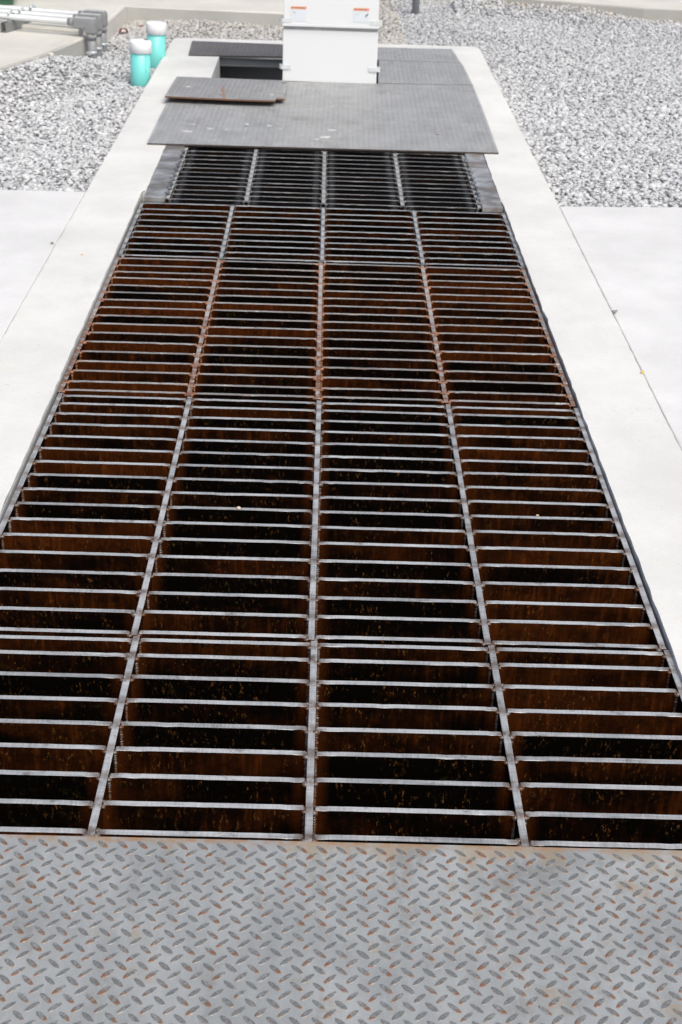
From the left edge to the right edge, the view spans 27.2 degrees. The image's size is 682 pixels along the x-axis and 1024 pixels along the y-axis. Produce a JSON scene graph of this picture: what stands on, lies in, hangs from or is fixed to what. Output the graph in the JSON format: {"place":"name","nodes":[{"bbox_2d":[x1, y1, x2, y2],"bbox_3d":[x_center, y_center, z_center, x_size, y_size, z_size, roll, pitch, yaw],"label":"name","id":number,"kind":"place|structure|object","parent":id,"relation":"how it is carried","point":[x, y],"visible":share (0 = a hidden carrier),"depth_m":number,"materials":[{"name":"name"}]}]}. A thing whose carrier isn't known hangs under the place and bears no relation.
{"place":"outdoors","nodes":[
{"label":"outdoors","id":0,"kind":"place"},
{"bbox_2d":[0,190,84,340],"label":"pavement","id":1,"kind":"structure","parent":0,"point":[33,224],"depth_m":6.03,"materials":[{"name":"white concrete"}]},
{"bbox_2d":[78,29,83,35],"bbox_3d":[-1.794,-3.308,9.713,0.034,0.050,0.036,18,32,28],"label":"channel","id":2,"kind":"object","parent":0,"point":[80,32],"visible":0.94,"depth_m":9.71,"materials":[{"name":"metal"}]},
{"bbox_2d":[0,27,169,190],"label":"gravel bed","id":3,"kind":"object","parent":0,"point":[32,100],"visible":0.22,"depth_m":8.59,"materials":[{"name":"grey gravel"}]},
{"bbox_2d":[129,39,151,86],"bbox_3d":[-1.294,-2.828,9.100,0.141,0.420,0.141,3,28,-2],"label":"capped pipe","id":4,"kind":"object","parent":3,"relation":"on","point":[140,50],"visible":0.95,"depth_m":9.02,"materials":[{"name":"teal plastic"}]},
{"bbox_2d":[146,21,166,67],"bbox_3d":[-1.260,-3.108,9.608,0.141,0.437,0.141,3,28,-2],"label":"capped pipe","id":5,"kind":"object","parent":3,"relation":"on","point":[156,31],"visible":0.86,"depth_m":9.51,"materials":[{"name":"teal plastic"}]},
{"bbox_2d":[14,0,283,26],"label":"apron back","id":6,"kind":"object","parent":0,"point":[265,12],"visible":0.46,"depth_m":10.90,"materials":[{"name":"beige concrete"}]},
{"bbox_2d":[0,0,13,4],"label":"utility box","id":7,"kind":"object","parent":6,"relation":"on","point":[6,2],"visible":1,"depth_m":10.61,"materials":[{"name":"green paint"}]},
{"bbox_2d":[179,2,464,45],"bbox_3d":[-0.357,-4.288,12.002,2.713,0.103,3.795,1,28,-1],"label":"gravel bed","id":8,"kind":"object","parent":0,"point":[451,5],"visible":0.07,"depth_m":11.30,"materials":[{"name":"grey gravel"}]},
{"bbox_2d":[412,0,419,14],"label":"steel post","id":9,"kind":"object","parent":8,"relation":"on","point":[415,6],"depth_m":11.90,"materials":[{"name":"grey metal"}]},
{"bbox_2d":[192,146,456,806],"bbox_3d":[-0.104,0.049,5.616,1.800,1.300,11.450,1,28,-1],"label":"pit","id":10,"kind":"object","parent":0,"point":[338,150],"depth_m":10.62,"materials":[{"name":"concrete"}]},
{"bbox_2d":[500,0,681,21],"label":"concrete curb","id":11,"kind":"object","parent":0,"point":[666,10],"visible":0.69,"depth_m":12.15,"materials":[{"name":"beige concrete"}]},
{"bbox_2d":[559,206,681,450],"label":"pavement","id":12,"kind":"structure","parent":0,"point":[632,256],"depth_m":5.78,"materials":[{"name":"white concrete"}]},
{"label":"ground","id":13,"kind":"structure","parent":0,"visible":0},
{"bbox_2d":[0,28,87,71],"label":"conduit pad","id":14,"kind":"object","parent":13,"relation":"on","point":[19,46],"visible":0.56,"depth_m":9.43,"materials":[{"name":"beige concrete"}]},
{"bbox_2d":[0,1,125,42],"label":"raised pad","id":15,"kind":"object","parent":13,"relation":"on","point":[116,14],"visible":0.28,"depth_m":10.55,"materials":[{"name":"beige concrete"}]},
{"bbox_2d":[0,4,35,32],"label":"strut channel","id":16,"kind":"object","parent":15,"relation":"on","point":[8,26],"visible":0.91,"depth_m":9.77,"materials":[{"name":"metal"}]},
{"bbox_2d":[0,13,97,58],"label":"conduit","id":17,"kind":"object","parent":16,"relation":"attached to","point":[89,25],"visible":0.96,"depth_m":9.65,"materials":[{"name":"grey plastic"}]},
{"bbox_2d":[0,9,102,57],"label":"conduit","id":18,"kind":"object","parent":16,"relation":"attached to","point":[98,17],"visible":0.49,"depth_m":9.80,"materials":[{"name":"grey plastic"}]},
{"bbox_2d":[0,5,107,54],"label":"conduit","id":19,"kind":"object","parent":16,"relation":"attached to","point":[103,13],"visible":0.52,"depth_m":9.95,"materials":[{"name":"grey plastic"}]},
{"bbox_2d":[0,0,681,206],"bbox_3d":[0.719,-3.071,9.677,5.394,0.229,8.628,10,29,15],"label":"gravel","id":20,"kind":"structure","parent":13,"relation":"on","point":[643,60],"depth_m":9.02,"materials":[{"name":"grey gravel"}]},
{"bbox_2d":[0,38,681,681],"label":"concrete curb","id":21,"kind":"structure","parent":13,"relation":"on","point":[634,446],"depth_m":5.19,"materials":[{"name":"white concrete"}]},
{"bbox_2d":[188,41,282,57],"bbox_3d":[-0.574,-3.241,9.895,0.987,0.009,0.535,1,28,-1],"label":"tread plate","id":22,"kind":"object","parent":21,"relation":"on","point":[218,49],"visible":0.7,"depth_m":9.87,"materials":[{"name":"metal"}]},
{"bbox_2d":[220,57,378,67],"bbox_3d":[-0.168,-3.103,9.746,1.333,0.064,0.072,1,28,-1],"label":"steel channel","id":23,"kind":"object","parent":21,"relation":"in","point":[252,61],"visible":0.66,"depth_m":9.72,"materials":[{"name":"grey paint"}]},
{"bbox_2d":[57,257,575,409],"bbox_3d":[-0.081,-0.658,5.237,1.691,0.104,1.407,1,28,-1],"label":"steel grate","id":24,"kind":"object","parent":21,"relation":"in","point":[293,331],"visible":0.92,"depth_m":5.14,"materials":[{"name":"brown metal"}]},
{"bbox_2d":[118,202,524,282],"bbox_3d":[-0.082,-1.183,6.221,1.691,0.103,0.804,1,28,-1],"label":"steel grate","id":25,"kind":"object","parent":21,"relation":"in","point":[317,235],"visible":0.84,"depth_m":6.18,"materials":[{"name":"grey metal"}]},
{"bbox_2d":[144,145,502,212],"bbox_3d":[-0.085,-1.712,7.207,1.680,0.122,1.350,1,28,-1],"label":"steel grate","id":26,"kind":"object","parent":21,"relation":"in","point":[460,182],"visible":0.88,"depth_m":6.98,"materials":[{"name":"grey metal"}]},
{"bbox_2d":[147,82,498,153],"bbox_3d":[-0.088,-2.339,8.239,1.881,0.011,1.781,1,28,-1],"label":"tread plate","id":27,"kind":"object","parent":26,"relation":"on","point":[375,117],"visible":0.86,"depth_m":8.02,"materials":[{"name":"metal"}]},
{"bbox_2d":[165,77,286,101],"bbox_3d":[-0.686,-2.582,8.600,0.705,0.015,0.759,2,26,-1],"label":"tread plate","id":28,"kind":"object","parent":27,"relation":"on","point":[231,89],"visible":1,"depth_m":8.55,"materials":[{"name":"metal"}]},
{"bbox_2d":[279,0,381,83],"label":"white panel","id":29,"kind":"object","parent":27,"relation":"on","point":[333,41],"visible":1,"depth_m":8.85,"materials":[{"name":"metal"}]},
{"bbox_2d":[0,393,666,651],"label":"steel grate","id":30,"kind":"object","parent":21,"relation":"in","point":[390,524],"visible":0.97,"depth_m":3.84,"materials":[{"name":"grey metal"}]},
{"bbox_2d":[0,635,681,850],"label":"steel grate","id":31,"kind":"object","parent":21,"relation":"in","point":[137,736],"visible":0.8,"depth_m":3.04,"materials":[{"name":"grey metal"}]},
{"bbox_2d":[0,834,681,1023],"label":"tread plate","id":32,"kind":"object","parent":21,"relation":"on","point":[115,930],"visible":1,"depth_m":2.49,"materials":[{"name":"grey metal"}]},
{"bbox_2d":[377,47,460,62],"bbox_3d":[0.511,-3.219,9.928,0.626,0.009,0.517,1,28,-1],"label":"tread plate","id":33,"kind":"object","parent":21,"relation":"on","point":[417,54],"visible":0.91,"depth_m":9.90,"materials":[{"name":"metal"}]},
{"bbox_2d":[378,60,472,84],"bbox_3d":[0.541,-2.910,9.352,0.609,0.009,0.776,1,28,-1],"label":"tread plate","id":34,"kind":"object","parent":21,"relation":"on","point":[412,72],"visible":0.99,"depth_m":9.33,"materials":[{"name":"metal"}]}
]}

